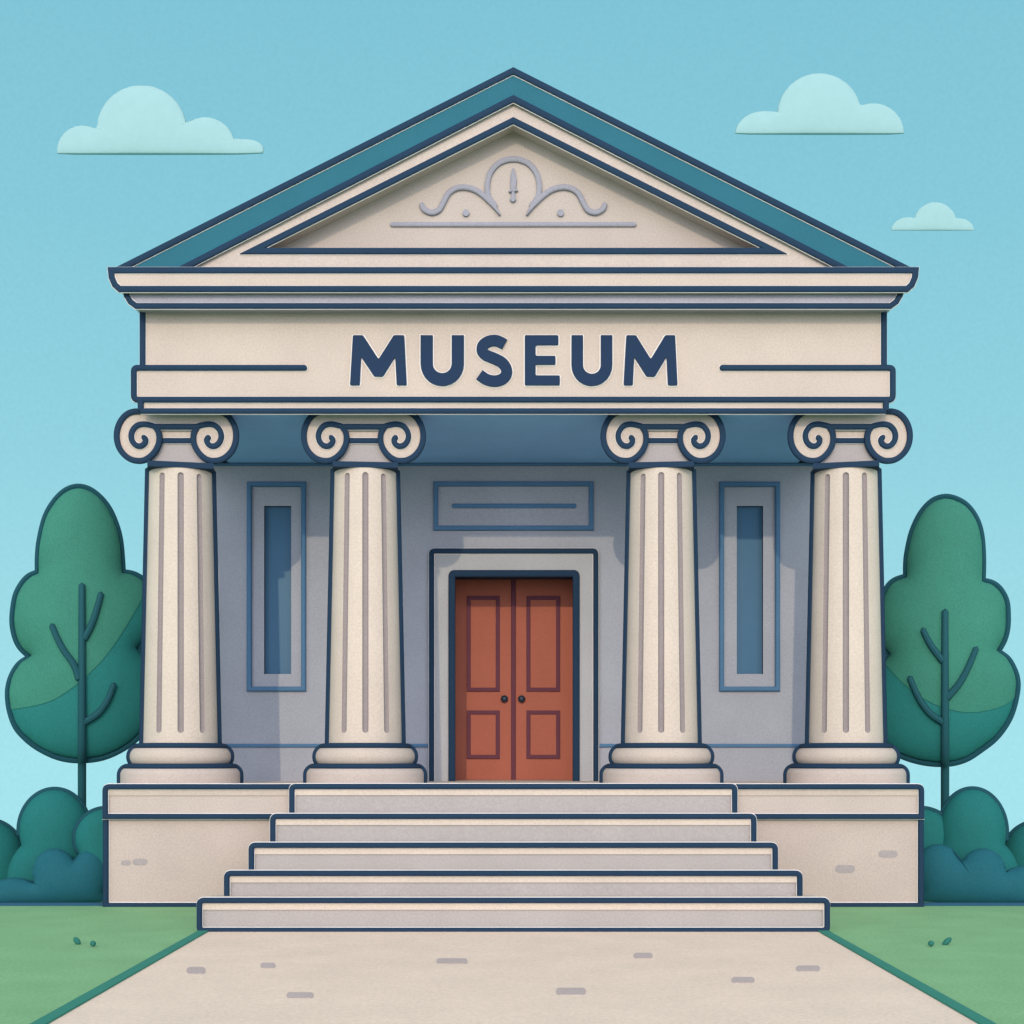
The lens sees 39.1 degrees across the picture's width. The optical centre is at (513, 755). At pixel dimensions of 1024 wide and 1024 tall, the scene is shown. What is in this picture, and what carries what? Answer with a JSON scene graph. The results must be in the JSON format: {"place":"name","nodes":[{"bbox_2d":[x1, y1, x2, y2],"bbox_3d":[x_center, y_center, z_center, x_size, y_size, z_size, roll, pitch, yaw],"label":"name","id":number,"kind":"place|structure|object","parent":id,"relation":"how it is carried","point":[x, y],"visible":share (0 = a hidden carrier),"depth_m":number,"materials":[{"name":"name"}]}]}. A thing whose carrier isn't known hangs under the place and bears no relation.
{"place":"outdoors","nodes":[
{"label":"outdoors","id":0,"kind":"place"},
{"bbox_2d":[57,85,263,154],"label":"cloud","id":1,"kind":"structure","parent":0,"point":[141,120],"depth_m":239.22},
{"bbox_2d":[0,906,1023,1023],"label":"lawn","id":2,"kind":"structure","parent":0,"point":[49,965],"depth_m":16.63,"materials":[{"name":"green plant"}]},
{"bbox_2d":[0,820,20,879],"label":"bush","id":3,"kind":"object","parent":2,"relation":"on","point":[10,843],"visible":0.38,"depth_m":22.73,"materials":[{"name":"green plant"}]},
{"bbox_2d":[7,787,87,880],"bbox_3d":[-7.102,1.346,22.413,1.482,1.739,0.800,0,0,-18],"label":"bush","id":4,"kind":"object","parent":2,"relation":"on","point":[48,817],"visible":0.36,"depth_m":22.07,"materials":[{"name":"green plant"}]},
{"bbox_2d":[0,848,102,901],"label":"hedge","id":5,"kind":"object","parent":2,"relation":"on","point":[59,875],"visible":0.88,"depth_m":21.40,"materials":[{"name":"blue plant"}]},
{"bbox_2d":[0,902,102,905],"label":"bed edging","id":6,"kind":"object","parent":2,"relation":"on","point":[51,903],"visible":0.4,"depth_m":21.12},
{"bbox_2d":[5,484,142,804],"bbox_3d":[-7.054,-1.100,23.556,2.390,6.714,1.121,0,0,-17],"label":"tree","id":7,"kind":"object","parent":2,"relation":"on","point":[72,690],"visible":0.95,"depth_m":23.22,"materials":[{"name":"green plant"}]},
{"bbox_2d":[73,937,80,944],"bbox_3d":[-5.092,2.159,16.806,0.087,0.095,0.066,0,0,0],"label":"grass tuft","id":8,"kind":"object","parent":2,"relation":"on","point":[76,940],"visible":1,"depth_m":16.79,"materials":[{"name":"teal plant"}]},
{"bbox_2d":[72,806,102,863],"bbox_3d":[-6.135,1.487,22.016,1.235,1.458,0.700,0,0,-16],"label":"bush","id":9,"kind":"object","parent":2,"relation":"on","point":[87,834],"visible":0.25,"depth_m":21.70,"materials":[{"name":"green plant"}]},
{"bbox_2d":[30,930,207,1023],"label":"path edging","id":10,"kind":"object","parent":2,"relation":"on","point":[59,1012],"visible":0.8,"depth_m":13.86,"materials":[{"name":"teal"}]},
{"bbox_2d":[102,67,923,931],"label":"museum","id":11,"kind":"structure","parent":2,"relation":"on","point":[512,447],"depth_m":21.45,"materials":[{"name":"stone"}]},
{"bbox_2d":[247,482,305,691],"bbox_3d":[-4.173,-2.984,25.427,1.044,3.694,0.206,0,0,0],"label":"window","id":12,"kind":"structure","parent":11,"relation":"in","point":[277,519],"depth_m":25.50,"materials":[{"name":"blue glass"}]},
{"bbox_2d":[455,580,515,779],"bbox_3d":[-0.572,-1.498,26.578,1.232,3.876,0.165,0,0,0],"label":"door","id":13,"kind":"structure","parent":11,"relation":"in","point":[485,610],"depth_m":26.60,"materials":[{"name":"wood"}]},
{"bbox_2d":[516,580,572,779],"bbox_3d":[0.610,-1.498,26.578,1.208,3.876,0.165,0,0,0],"label":"door","id":14,"kind":"structure","parent":11,"relation":"in","point":[544,608],"depth_m":26.60,"materials":[{"name":"wood"}]},
{"bbox_2d":[719,482,779,691],"bbox_3d":[4.163,-2.984,25.427,1.072,3.694,0.207,0,0,0],"label":"window","id":15,"kind":"structure","parent":11,"relation":"in","point":[749,519],"depth_m":25.50,"materials":[{"name":"blue glass"}]},
{"bbox_2d":[818,930,995,1023],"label":"path edging","id":16,"kind":"object","parent":2,"relation":"on","point":[967,1012],"visible":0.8,"depth_m":13.86,"materials":[{"name":"teal"}]},
{"bbox_2d":[924,806,943,848],"bbox_3d":[6.308,1.497,22.612,1.360,1.437,0.600,0,0,16],"label":"bush","id":17,"kind":"object","parent":2,"relation":"on","point":[933,828],"visible":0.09,"depth_m":22.32,"materials":[{"name":"green plant"}]},
{"bbox_2d":[942,937,951,944],"bbox_3d":[5.048,2.159,16.762,0.109,0.102,0.066,0,0,0],"label":"grass tuft","id":18,"kind":"object","parent":2,"relation":"on","point":[946,941],"visible":1,"depth_m":16.74,"materials":[{"name":"teal plant"}]},
{"bbox_2d":[884,494,1020,807],"bbox_3d":[7.034,-1.018,23.563,2.402,6.550,1.122,0,0,17],"label":"tree","id":19,"kind":"object","parent":2,"relation":"on","point":[953,684],"visible":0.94,"depth_m":23.24,"materials":[{"name":"green plant"}]},
{"bbox_2d":[924,902,1023,905],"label":"bed edging","id":20,"kind":"object","parent":2,"relation":"on","point":[973,903],"visible":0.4,"depth_m":21.12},
{"bbox_2d":[924,844,1023,901],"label":"hedge","id":21,"kind":"object","parent":2,"relation":"on","point":[976,875],"visible":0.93,"depth_m":21.43,"materials":[{"name":"blue plant"}]},
{"bbox_2d":[940,786,1017,870],"bbox_3d":[7.107,1.342,22.409,1.482,1.747,0.800,0,0,18],"label":"bush","id":22,"kind":"object","parent":2,"relation":"on","point":[974,817],"visible":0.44,"depth_m":22.10,"materials":[{"name":"green plant"}]},
{"bbox_2d":[1005,822,1023,865],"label":"bush","id":23,"kind":"object","parent":2,"relation":"on","point":[1014,844],"visible":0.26,"depth_m":22.75,"materials":[{"name":"green plant"}]},
{"bbox_2d":[0,0,1023,831],"label":"sky","id":24,"kind":"structure","parent":0,"point":[310,82],"materials":[{"name":"blue"}]},
{"bbox_2d":[49,932,976,1023],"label":"path","id":25,"kind":"structure","parent":0,"point":[512,978],"depth_m":13.91,"materials":[{"name":"beige concrete"}]},
{"bbox_2d":[735,73,903,134],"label":"cloud","id":26,"kind":"structure","parent":0,"point":[819,104],"depth_m":234.32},
{"bbox_2d":[891,202,973,230],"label":"cloud","id":27,"kind":"structure","parent":0,"point":[935,216],"depth_m":244.68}
]}

